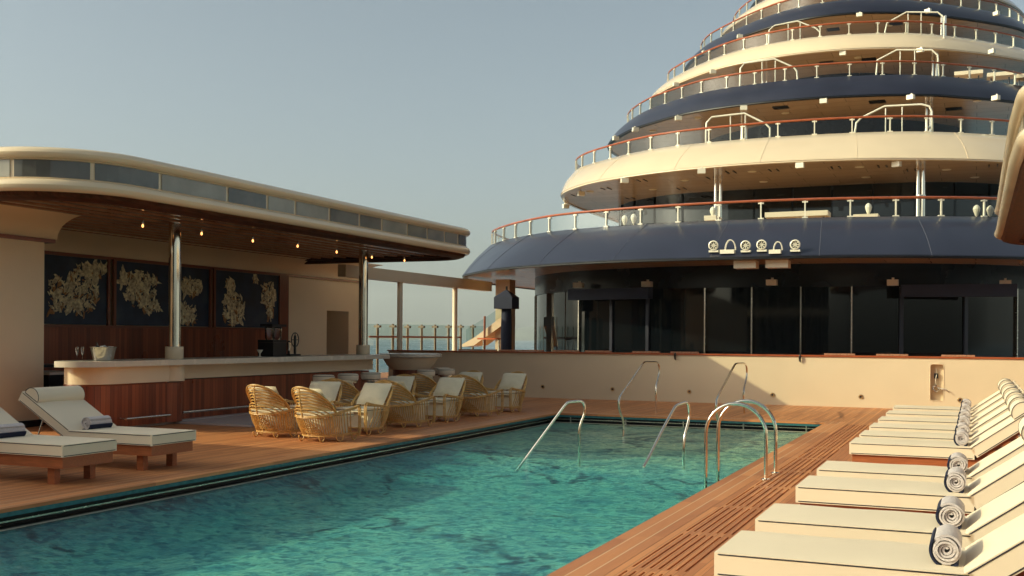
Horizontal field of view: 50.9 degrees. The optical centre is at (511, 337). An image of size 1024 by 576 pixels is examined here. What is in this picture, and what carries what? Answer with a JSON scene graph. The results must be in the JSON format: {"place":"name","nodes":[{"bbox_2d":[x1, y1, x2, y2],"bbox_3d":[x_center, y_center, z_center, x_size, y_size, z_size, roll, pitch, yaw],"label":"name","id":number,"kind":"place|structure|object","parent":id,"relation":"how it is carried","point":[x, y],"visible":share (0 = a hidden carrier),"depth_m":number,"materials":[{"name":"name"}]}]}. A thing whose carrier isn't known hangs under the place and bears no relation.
{"place":"outdoors","nodes":[
{"label":"outdoors","id":0,"kind":"place"},
{"bbox_2d":[0,397,610,500],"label":"pool deck","id":1,"kind":"structure","parent":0,"point":[214,445],"depth_m":15.66,"materials":[{"name":"brown wood"}]},
{"bbox_2d":[0,201,88,427],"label":"side wall","id":2,"kind":"structure","parent":1,"relation":"on","point":[26,234],"depth_m":18.88,"materials":[{"name":"beige paint"}]},
{"bbox_2d":[43,363,63,423],"bbox_3d":[-7.443,1.076,24.438,1.900,1.050,9.900,0,0,23],"label":"back bar","id":3,"kind":"object","parent":1,"relation":"on","point":[53,376],"visible":0.09,"depth_m":19.91,"materials":[{"name":"brown wood"}]},
{"bbox_2d":[0,407,116,484],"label":"sun lounger","id":4,"kind":"object","parent":1,"relation":"on","point":[54,455],"visible":0.93,"depth_m":11.92,"materials":[{"name":"fabric"}]},
{"bbox_2d":[0,423,26,437],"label":"rolled towel","id":5,"kind":"object","parent":4,"relation":"on","point":[12,430],"visible":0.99,"depth_m":12.42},
{"bbox_2d":[19,385,195,470],"bbox_3d":[-5.151,1.130,13.672,2.178,0.972,0.810,0,0,23],"label":"sun lounger","id":6,"kind":"object","parent":1,"relation":"on","point":[62,410],"visible":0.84,"depth_m":13.51,"materials":[{"name":"beige fabric"}]},
{"bbox_2d":[81,415,112,429],"bbox_3d":[-5.284,1.091,13.692,0.169,0.171,0.388,0,0,23],"label":"rolled towel","id":7,"kind":"object","parent":6,"relation":"on","point":[94,422],"visible":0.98,"depth_m":13.61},
{"bbox_2d":[44,228,382,363],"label":"bar wall","id":8,"kind":"structure","parent":1,"relation":"on","point":[323,309],"depth_m":26.99,"materials":[{"name":"beige paint"}]},
{"bbox_2d":[44,251,110,324],"bbox_3d":[-9.531,-1.003,21.859,0.060,1.500,3.640,0,0,23],"label":"mural","id":9,"kind":"object","parent":8,"relation":"attached to","point":[76,288],"visible":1,"depth_m":22.67,"materials":[{"name":"blue wood"}]},
{"bbox_2d":[112,258,211,326],"bbox_3d":[-8.116,-0.994,25.142,0.060,1.500,3.290,0,0,23],"label":"mural","id":10,"kind":"object","parent":8,"relation":"attached to","point":[139,292],"visible":0.92,"depth_m":24.81,"materials":[{"name":"blue wood"}]},
{"bbox_2d":[0,146,469,263],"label":"bar canopy","id":11,"kind":"object","parent":8,"relation":"attached to","point":[116,193],"visible":0.98,"depth_m":19.56,"materials":[{"name":"beige paint"}]},
{"bbox_2d":[212,268,280,327],"bbox_3d":[-6.874,-0.986,28.026,0.060,1.500,2.810,0,0,23],"label":"mural","id":12,"kind":"object","parent":8,"relation":"attached to","point":[246,298],"visible":1,"depth_m":27.93,"materials":[{"name":"blue wood"}]},
{"bbox_2d":[279,276,288,353],"bbox_3d":[-6.275,-0.537,29.520,0.097,2.290,0.350,0,0,23],"label":"timber post","id":13,"kind":"object","parent":8,"relation":"attached to","point":[285,301],"visible":0.64,"depth_m":29.52,"materials":[{"name":"brown wood"}]},
{"bbox_2d":[54,354,389,426],"bbox_3d":[-5.520,1.013,22.423,1.125,1.200,9.979,0,0,23],"label":"bar counter","id":14,"kind":"object","parent":1,"relation":"on","point":[141,392],"visible":0.77,"depth_m":20.60,"materials":[{"name":"wood"}]},
{"bbox_2d":[89,342,116,360],"bbox_3d":[-7.069,0.243,18.595,0.377,0.320,0.524,0,0,23],"label":"ice bucket","id":15,"kind":"object","parent":14,"relation":"on","point":[103,353],"visible":1,"depth_m":18.44,"materials":[{"name":"silver metal"}]},
{"bbox_2d":[165,222,183,358],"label":"chrome column","id":16,"kind":"structure","parent":14,"relation":"on","point":[174,349],"depth_m":20.36,"materials":[{"name":"metal"}]},
{"bbox_2d":[258,324,286,355],"bbox_3d":[-5.244,0.065,23.586,0.400,0.700,0.550,0,0,23],"label":"drink dispenser","id":17,"kind":"object","parent":14,"relation":"on","point":[273,347],"visible":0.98,"depth_m":23.41,"materials":[{"name":"black plastic"}]},
{"bbox_2d":[286,332,300,355],"bbox_3d":[-4.947,0.151,24.276,0.200,0.532,0.472,0,0,23],"label":"juice press","id":18,"kind":"object","parent":14,"relation":"on","point":[288,345],"visible":0.99,"depth_m":24.22,"materials":[{"name":"black metal"}]},
{"bbox_2d":[356,250,369,353],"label":"chrome column","id":19,"kind":"structure","parent":14,"relation":"on","point":[362,346],"depth_m":26.67,"materials":[{"name":"metal"}]},
{"bbox_2d":[246,384,310,437],"bbox_3d":[-3.887,1.185,17.595,0.826,0.876,1.012,0,0,29],"label":"rattan armchair","id":20,"kind":"object","parent":1,"relation":"on","point":[275,415],"visible":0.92,"depth_m":17.33,"materials":[{"name":"wicker"}]},
{"bbox_2d":[175,398,416,426],"bbox_3d":[-3.369,1.609,24.587,1.730,0.032,10.700,0,0,23],"label":"stone step","id":21,"kind":"object","parent":1,"relation":"on","point":[242,420],"visible":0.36,"depth_m":20.13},
{"bbox_2d":[338,373,358,382],"bbox_3d":[-3.546,1.188,23.248,0.458,0.805,0.458,0,0,23],"label":"bar stool","id":22,"kind":"object","parent":21,"relation":"on","point":[353,377],"visible":0.59,"depth_m":23.07,"materials":[{"name":"white fabric"}]},
{"bbox_2d":[361,372,380,382],"bbox_3d":[-3.170,1.191,24.121,0.458,0.805,0.458,0,0,23],"label":"bar stool","id":23,"kind":"object","parent":21,"relation":"on","point":[370,377],"visible":0.78,"depth_m":23.94,"materials":[{"name":"white fabric"}]},
{"bbox_2d":[437,368,454,376],"bbox_3d":[-1.673,1.201,27.341,0.458,0.805,0.458,0,0,23],"label":"bar stool","id":24,"kind":"object","parent":21,"relation":"on","point":[445,372],"visible":0.73,"depth_m":27.16,"materials":[{"name":"white fabric"}]},
{"bbox_2d":[283,379,341,420],"bbox_3d":[-3.437,1.188,18.963,0.826,0.876,1.012,0,0,19],"label":"rattan armchair","id":25,"kind":"object","parent":1,"relation":"on","point":[330,388],"visible":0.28,"depth_m":19.07,"materials":[{"name":"fabric"}]},
{"bbox_2d":[291,386,360,441],"bbox_3d":[-3.011,1.191,16.934,0.827,0.876,1.012,0,0,33],"label":"rattan armchair","id":26,"kind":"object","parent":1,"relation":"on","point":[322,418],"visible":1,"depth_m":16.70,"materials":[{"name":"wicker"}]},
{"bbox_2d":[329,378,381,419],"bbox_3d":[-3.034,1.190,20.299,0.826,0.876,1.012,0,0,35],"label":"rattan armchair","id":27,"kind":"object","parent":1,"relation":"on","point":[350,391],"visible":0.15,"depth_m":19.92,"materials":[{"name":"wicker"}]},
{"bbox_2d":[331,381,392,434],"bbox_3d":[-2.491,1.194,18.424,0.826,0.876,1.012,0,0,31],"label":"rattan armchair","id":28,"kind":"object","parent":1,"relation":"on","point":[371,397],"visible":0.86,"depth_m":18.31,"materials":[{"name":"fabric"}]},
{"bbox_2d":[387,374,415,400],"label":"rattan armchair","id":29,"kind":"object","parent":1,"relation":"on","point":[408,380],"visible":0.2,"depth_m":21.92,"materials":[{"name":"fabric"}]},
{"bbox_2d":[0,422,806,575],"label":"pool basin","id":30,"kind":"object","parent":1,"relation":"in","point":[305,549],"visible":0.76,"depth_m":12.59,"materials":[{"name":"liquid"}]},
{"bbox_2d":[0,422,801,531],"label":"gutter edge lip","id":31,"kind":"object","parent":30,"relation":"on","point":[26,525],"visible":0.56,"depth_m":13.98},
{"bbox_2d":[0,422,804,528],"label":"gutter floor","id":32,"kind":"structure","parent":30,"relation":"on","point":[77,513],"depth_m":13.47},
{"bbox_2d":[0,418,814,523],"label":"gutter steel bar","id":33,"kind":"object","parent":32,"relation":"on","point":[33,516],"visible":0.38,"depth_m":14.33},
{"bbox_2d":[0,417,815,526],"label":"gutter back","id":34,"kind":"object","parent":32,"relation":"on","point":[563,419],"visible":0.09,"depth_m":15.54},
{"bbox_2d":[0,415,821,517],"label":"gutter tile band","id":35,"kind":"object","parent":34,"relation":"on","point":[47,507],"visible":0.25,"depth_m":14.56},
{"bbox_2d":[0,411,557,512],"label":"deck border","id":36,"kind":"object","parent":35,"relation":"on","point":[62,496],"visible":0.89,"depth_m":13.33,"materials":[{"name":"brown wood"}]},
{"bbox_2d":[560,412,826,423],"bbox_3d":[3.673,1.692,22.597,5.676,0.036,0.420,0,0,23],"label":"deck border","id":37,"kind":"object","parent":35,"relation":"on","point":[695,418],"visible":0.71,"depth_m":22.45,"materials":[{"name":"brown wood"}]},
{"bbox_2d":[547,421,845,575],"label":"pool side border","id":38,"kind":"object","parent":35,"relation":"on","point":[608,557],"visible":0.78,"depth_m":9.86,"materials":[{"name":"brown wood"}]},
{"bbox_2d":[515,400,585,470],"bbox_3d":[0.597,1.555,16.736,1.162,1.160,0.042,0,0,-16],"label":"pool handrail","id":39,"kind":"object","parent":30,"relation":"on","point":[550,425],"visible":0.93,"depth_m":16.79,"materials":[{"name":"silver metal"}]},
{"bbox_2d":[618,361,659,436],"bbox_3d":[2.676,1.273,22.311,0.041,1.534,4.852,0,0,17],"label":"pool handrail","id":40,"kind":"object","parent":30,"relation":"on","point":[620,396],"visible":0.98,"depth_m":21.61,"materials":[{"name":"silver metal"}]},
{"bbox_2d":[642,401,690,469],"bbox_3d":[2.314,1.553,16.034,0.042,1.154,1.380,0,0,38],"label":"pool handrail","id":41,"kind":"object","parent":30,"relation":"on","point":[663,428],"visible":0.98,"depth_m":16.33,"materials":[{"name":"silver metal"}]},
{"bbox_2d":[704,399,779,488],"bbox_3d":[2.774,1.517,13.011,0.815,1.504,0.768,0,0,23],"label":"pool ladder","id":42,"kind":"object","parent":30,"relation":"attached to","point":[729,405],"visible":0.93,"depth_m":12.84,"materials":[{"name":"silver metal"}]},
{"bbox_2d":[380,379,435,427],"bbox_3d":[-2.023,1.197,19.732,0.827,0.876,1.012,0,0,33],"label":"rattan armchair","id":43,"kind":"object","parent":1,"relation":"on","point":[405,408],"visible":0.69,"depth_m":19.49,"materials":[{"name":"wicker"}]},
{"bbox_2d":[379,353,441,392],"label":"bar island","id":44,"kind":"structure","parent":1,"relation":"on","point":[403,363],"depth_m":27.96,"materials":[{"name":"stone"}]},
{"bbox_2d":[410,373,449,400],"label":"rattan armchair","id":45,"kind":"object","parent":1,"relation":"on","point":[427,383],"visible":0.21,"depth_m":22.77,"materials":[{"name":"wicker"}]},
{"bbox_2d":[411,375,465,421],"bbox_3d":[-1.360,1.202,21.225,0.826,0.876,1.012,0,0,31],"label":"rattan armchair","id":46,"kind":"object","parent":1,"relation":"on","point":[446,388],"visible":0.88,"depth_m":21.11,"materials":[{"name":"fabric"}]},
{"bbox_2d":[450,370,483,397],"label":"rattan armchair","id":47,"kind":"object","parent":1,"relation":"on","point":[479,374],"visible":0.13,"depth_m":24.80,"materials":[{"name":"fabric"}]},
{"bbox_2d":[457,374,503,415],"bbox_3d":[-0.788,1.205,22.597,0.827,0.876,1.012,0,0,33],"label":"rattan armchair","id":48,"kind":"object","parent":1,"relation":"on","point":[475,400],"visible":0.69,"depth_m":22.35,"materials":[{"name":"wicker"}]},
{"bbox_2d":[482,371,526,411],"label":"rattan armchair","id":49,"kind":"object","parent":1,"relation":"on","point":[515,380],"visible":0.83,"depth_m":24.01,"materials":[{"name":"wicker"}]},
{"bbox_2d":[387,350,1023,408],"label":"bulwark wall","id":50,"kind":"structure","parent":1,"relation":"on","point":[848,380],"depth_m":27.16,"materials":[{"name":"paint"}]},
{"bbox_2d":[380,372,387,379],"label":"deck","id":51,"kind":"structure","parent":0,"point":[384,375],"depth_m":35.33,"materials":[{"name":"brown wood"}]},
{"bbox_2d":[397,282,402,349],"bbox_3d":[-3.362,-0.007,32.173,0.260,3.270,0.260,0,0,23],"label":"beam post","id":52,"kind":"object","parent":51,"relation":"on","point":[399,313],"visible":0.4,"depth_m":32.10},
{"bbox_2d":[368,324,475,371],"bbox_3d":[-3.101,0.512,38.249,0.235,2.034,10.200,0,0,23],"label":"wind screen","id":53,"kind":"object","parent":51,"relation":"on","point":[407,336],"visible":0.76,"depth_m":37.78,"materials":[{"name":"clear glass"}]},
{"bbox_2d":[452,288,457,349],"bbox_3d":[-1.896,0.002,35.574,0.260,3.270,0.260,0,0,23],"label":"beam post","id":54,"kind":"object","parent":51,"relation":"on","point":[454,315],"visible":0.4,"depth_m":35.50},
{"bbox_2d":[462,316,500,348],"bbox_3d":[-0.824,0.119,36.811,1.498,2.351,1.240,0,0,23],"label":"stair flight","id":55,"kind":"object","parent":51,"relation":"on","point":[491,330],"visible":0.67,"depth_m":36.36,"materials":[{"name":"brown wood"}]},
{"bbox_2d":[495,279,514,350],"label":"stair pillar","id":56,"kind":"structure","parent":51,"relation":"on","point":[501,284],"depth_m":36.36,"materials":[{"name":"paint"}]},
{"bbox_2d":[494,286,518,349],"bbox_3d":[-0.174,-0.131,32.960,0.600,2.860,0.560,0,0,23],"label":"closed parasol","id":57,"kind":"object","parent":51,"relation":"on","point":[506,301],"visible":0.66,"depth_m":32.81,"materials":[{"name":"blue fabric"}]},
{"bbox_2d":[462,216,1023,356],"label":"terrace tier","id":58,"kind":"object","parent":51,"relation":"on","point":[831,292],"visible":0.87,"depth_m":29.19,"materials":[{"name":"blue paint"}]},
{"bbox_2d":[338,264,491,290],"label":"link beam","id":59,"kind":"structure","parent":58,"relation":"attached to","point":[352,271],"depth_m":32.80,"materials":[{"name":"beige paint"}]},
{"bbox_2d":[568,287,652,299],"bbox_3d":[2.857,-1.271,31.593,2.789,0.320,0.260,0,0,38],"label":"awning box","id":60,"kind":"object","parent":58,"relation":"attached to","point":[613,293],"visible":1,"depth_m":31.41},
{"bbox_2d":[713,174,722,217],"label":"pillar","id":61,"kind":"structure","parent":58,"relation":"on","point":[720,191],"depth_m":35.78,"materials":[{"name":"silver metal"}]},
{"bbox_2d":[491,196,996,244],"bbox_3d":[9.093,-3.425,35.986,21.297,0.541,14.879,0,0,23],"label":"glass balustrade","id":62,"kind":"object","parent":58,"relation":"on","point":[495,238],"visible":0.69,"depth_m":29.35,"materials":[{"name":"glass"}]},
{"bbox_2d":[734,260,758,268],"bbox_3d":[5.974,-1.845,27.419,0.560,0.190,0.420,0,0,23],"label":"ceiling speaker","id":63,"kind":"object","parent":58,"relation":"attached to","point":[752,264],"visible":1,"depth_m":27.24,"materials":[{"name":"white metal"}]},
{"bbox_2d":[765,260,790,268],"bbox_3d":[6.709,-1.841,27.102,0.560,0.190,0.420,0,0,23],"label":"ceiling speaker","id":64,"kind":"object","parent":58,"relation":"attached to","point":[775,264],"visible":1,"depth_m":26.92,"materials":[{"name":"white metal"}]},
{"bbox_2d":[560,131,1006,225],"bbox_3d":[12.709,-4.589,44.326,19.200,3.706,24.557,0,0,23],"label":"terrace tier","id":65,"kind":"object","parent":58,"relation":"on","point":[860,163],"visible":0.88,"depth_m":36.58,"materials":[{"name":"beige paint"}]},
{"bbox_2d":[705,112,770,142],"bbox_3d":[7.629,-6.845,36.368,2.226,1.492,0.064,0,0,23],"label":"tubular guard","id":66,"kind":"object","parent":65,"relation":"on","point":[767,125],"visible":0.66,"depth_m":36.39,"materials":[{"name":"white metal"}]},
{"bbox_2d":[575,115,1008,170],"bbox_3d":[11.300,-6.711,41.056,18.498,0.541,13.835,0,0,23],"label":"glass balustrade","id":67,"kind":"object","parent":65,"relation":"on","point":[851,118],"visible":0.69,"depth_m":34.67,"materials":[{"name":"white metal"}]},
{"bbox_2d":[607,75,1022,156],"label":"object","id":68,"kind":"object","parent":65,"relation":"on","point":[850,96],"visible":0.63,"depth_m":40.43,"materials":[{"name":"blue paint"}]},
{"bbox_2d":[739,58,797,85],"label":"tubular guard","id":69,"kind":"object","parent":68,"relation":"on","point":[795,69],"visible":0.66,"depth_m":41.12,"materials":[{"name":"white metal"}]},
{"bbox_2d":[627,60,1023,121],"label":"glass balustrade","id":70,"kind":"object","parent":68,"relation":"on","point":[943,64],"visible":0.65,"depth_m":39.33,"materials":[{"name":"white metal"}]},
{"bbox_2d":[649,33,1023,107],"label":"ship deck","id":71,"kind":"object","parent":68,"relation":"on","point":[866,47],"visible":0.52,"depth_m":44.68,"materials":[{"name":"beige paint"}]},
{"bbox_2d":[768,20,819,43],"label":"tubular guard","id":72,"kind":"object","parent":71,"relation":"on","point":[800,22],"visible":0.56,"depth_m":45.70,"materials":[{"name":"white metal"}]},
{"bbox_2d":[667,20,1023,80],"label":"glass balustrade","id":73,"kind":"object","parent":71,"relation":"on","point":[848,24],"visible":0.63,"depth_m":44.38,"materials":[{"name":"white metal"}]},
{"bbox_2d":[685,0,1023,70],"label":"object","id":74,"kind":"object","parent":71,"relation":"on","point":[837,11],"visible":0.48,"depth_m":49.40,"materials":[{"name":"blue paint"}]},
{"bbox_2d":[700,0,1023,49],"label":"glass balustrade","id":75,"kind":"object","parent":74,"relation":"on","point":[996,4],"visible":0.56,"depth_m":51.27,"materials":[{"name":"white metal"}]},
{"bbox_2d":[720,0,1023,36],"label":"ship deck","id":76,"kind":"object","parent":74,"relation":"on","point":[793,4],"visible":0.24,"depth_m":56.07,"materials":[{"name":"paint"}]},
{"bbox_2d":[884,11,944,37],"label":"tubular guard","id":77,"kind":"object","parent":71,"relation":"on","point":[921,12],"visible":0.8,"depth_m":43.61,"materials":[{"name":"white metal"}]},
{"bbox_2d":[875,49,939,75],"bbox_3d":[14.382,-9.740,39.128,2.210,1.571,0.064,0,0,23],"label":"tubular guard","id":78,"kind":"object","parent":68,"relation":"on","point":[914,50],"visible":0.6,"depth_m":39.07,"materials":[{"name":"white metal"}]},
{"bbox_2d":[954,69,982,78],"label":"daybed","id":79,"kind":"object","parent":68,"relation":"on","point":[978,74],"visible":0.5,"depth_m":40.83,"materials":[{"name":"beige fabric"}]},
{"bbox_2d":[987,71,1013,83],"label":"daybed","id":80,"kind":"object","parent":68,"relation":"on","point":[1004,75],"visible":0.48,"depth_m":40.42,"materials":[{"name":"beige fabric"}]},
{"bbox_2d":[854,103,933,132],"bbox_3d":[12.198,-6.757,34.399,2.405,1.375,0.064,0,0,23],"label":"tubular guard","id":81,"kind":"object","parent":65,"relation":"on","point":[929,106],"visible":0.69,"depth_m":34.28,"materials":[{"name":"white metal"}]},
{"bbox_2d":[923,101,932,131],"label":"pillar","id":82,"kind":"structure","parent":65,"relation":"on","point":[926,111],"depth_m":38.70,"materials":[{"name":"silver metal"}]},
{"bbox_2d":[790,240,800,251],"bbox_3d":[6.985,-2.256,26.500,0.250,0.295,0.170,0,0,23],"label":"spotlight","id":83,"kind":"object","parent":58,"relation":"attached to","point":[795,245],"visible":1,"depth_m":26.45,"materials":[{"name":"white metal"}]},
{"bbox_2d":[765,210,830,218],"bbox_3d":[8.046,-3.137,30.270,1.708,0.740,0.750,0,0,23],"label":"sofa","id":84,"kind":"object","parent":58,"relation":"on","point":[800,214],"visible":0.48,"depth_m":29.97,"materials":[{"name":"beige fabric"}]},
{"bbox_2d":[914,163,925,215],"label":"pillar","id":85,"kind":"structure","parent":58,"relation":"on","point":[920,191],"depth_m":33.28,"materials":[{"name":"silver metal"}]},
{"bbox_2d":[901,284,1016,296],"bbox_3d":[11.586,-1.213,27.939,2.788,0.320,0.260,0,0,17],"label":"awning box","id":86,"kind":"object","parent":58,"relation":"attached to","point":[964,290],"visible":1,"depth_m":27.81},
{"bbox_2d":[0,423,799,575],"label":"pool water","id":87,"kind":"structure","parent":0,"point":[429,502],"depth_m":12.12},
{"bbox_2d":[368,321,533,340],"bbox_3d":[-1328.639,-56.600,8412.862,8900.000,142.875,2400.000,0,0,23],"label":"hills","id":88,"kind":"structure","parent":0,"point":[524,334],"depth_m":7421.97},
{"bbox_2d":[368,339,533,372],"bbox_3d":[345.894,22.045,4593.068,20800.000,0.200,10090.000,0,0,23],"label":"sea","id":89,"kind":"structure","parent":0,"point":[385,345],"depth_m":2254.33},
{"bbox_2d":[0,0,1023,327],"label":"sky","id":90,"kind":"structure","parent":0,"point":[476,116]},
{"bbox_2d":[550,400,867,421],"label":"deck","id":91,"kind":"structure","parent":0,"point":[813,413],"depth_m":24.66,"materials":[{"name":"brown wood"}]},
{"bbox_2d":[715,363,747,440],"bbox_3d":[4.483,1.276,21.795,0.042,1.494,5.182,0,0,18],"label":"pool handrail","id":92,"kind":"object","parent":91,"relation":"on","point":[723,386],"visible":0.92,"depth_m":21.23,"materials":[{"name":"silver metal"}]},
{"bbox_2d":[699,448,851,575],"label":"sunbathing deck","id":93,"kind":"structure","parent":0,"point":[843,456],"depth_m":10.99,"materials":[{"name":"brown wood"}]},
{"bbox_2d":[714,513,1023,575],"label":"sun lounger","id":94,"kind":"object","parent":93,"relation":"on","point":[998,551],"visible":0.98,"depth_m":5.91,"materials":[{"name":"beige fabric"}]},
{"bbox_2d":[929,524,961,566],"bbox_3d":[2.374,1.140,5.882,0.162,0.179,0.388,0,0,23],"label":"rolled towel","id":95,"kind":"object","parent":94,"relation":"on","point":[945,546],"visible":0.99,"depth_m":5.72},
{"bbox_2d":[755,482,1023,547],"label":"sun lounger","id":96,"kind":"object","parent":93,"relation":"on","point":[903,526],"visible":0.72,"depth_m":7.00,"materials":[{"name":"beige fabric"}]},
{"bbox_2d":[935,496,964,528],"bbox_3d":[2.856,1.141,7.002,0.172,0.171,0.388,0,0,23],"label":"rolled towel","id":97,"kind":"object","parent":96,"relation":"on","point":[950,510],"visible":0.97,"depth_m":6.85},
{"bbox_2d":[795,451,1023,515],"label":"sun lounger","id":98,"kind":"object","parent":93,"relation":"on","point":[908,496],"visible":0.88,"depth_m":8.54,"materials":[{"name":"beige fabric"}]},
{"bbox_2d":[944,467,965,492],"bbox_3d":[3.554,1.147,8.618,0.162,0.179,0.388,0,0,23],"label":"rolled towel","id":99,"kind":"object","parent":98,"relation":"on","point":[954,479],"visible":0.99,"depth_m":8.46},
{"bbox_2d":[817,417,1023,483],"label":"sun lounger","id":100,"kind":"object","parent":93,"relation":"on","point":[927,473],"visible":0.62,"depth_m":9.75,"materials":[{"name":"beige fabric"}]},
{"bbox_2d":[947,452,967,472],"bbox_3d":[4.055,1.149,9.785,0.172,0.171,0.388,0,0,23],"label":"rolled towel","id":101,"kind":"object","parent":100,"relation":"on","point":[957,459],"visible":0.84,"depth_m":9.63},
{"bbox_2d":[849,398,1023,467],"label":"sun lounger","id":102,"kind":"object","parent":93,"relation":"on","point":[910,452],"visible":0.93,"depth_m":12.22,"materials":[{"name":"beige fabric"}]},
{"bbox_2d":[953,429,968,445],"bbox_3d":[5.164,1.158,12.356,0.162,0.179,0.388,0,0,23],"label":"rolled towel","id":103,"kind":"object","parent":102,"relation":"on","point":[961,437],"visible":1,"depth_m":12.20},
{"bbox_2d":[859,394,1023,453],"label":"sun lounger","id":104,"kind":"object","parent":93,"relation":"on","point":[932,435],"visible":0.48,"depth_m":13.38,"materials":[{"name":"beige fabric"}]},
{"bbox_2d":[869,389,1023,445],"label":"sun lounger","id":105,"kind":"object","parent":93,"relation":"on","point":[936,428],"visible":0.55,"depth_m":14.63,"materials":[{"name":"beige fabric"}]},
{"bbox_2d":[878,385,1023,437],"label":"sun lounger","id":106,"kind":"object","parent":93,"relation":"on","point":[936,421],"visible":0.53,"depth_m":15.94,"materials":[{"name":"beige fabric"}]},
{"bbox_2d":[886,382,1019,418],"bbox_3d":[7.210,1.208,17.557,2.051,0.980,0.770,0,0,23],"label":"sun lounger","id":107,"kind":"object","parent":93,"relation":"on","point":[930,414],"visible":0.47,"depth_m":17.36,"materials":[{"name":"beige fabric"}]},
{"bbox_2d":[893,378,1015,412],"bbox_3d":[7.843,1.212,19.026,2.051,0.980,0.770,0,0,23],"label":"sun lounger","id":108,"kind":"object","parent":93,"relation":"on","point":[944,408],"visible":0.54,"depth_m":18.82,"materials":[{"name":"beige fabric"}]},
{"bbox_2d":[994,86,1023,244],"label":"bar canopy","id":109,"kind":"object","parent":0,"point":[1009,210],"visible":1,"depth_m":15.16,"materials":[{"name":"beige paint"}]},
{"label":"drain channel","id":110,"kind":"structure","parent":0,"visible":0},
{"bbox_2d":[604,408,892,575],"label":"drain grating","id":111,"kind":"object","parent":110,"relation":"on","point":[691,547],"visible":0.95,"depth_m":10.10,"materials":[{"name":"brown wood"}]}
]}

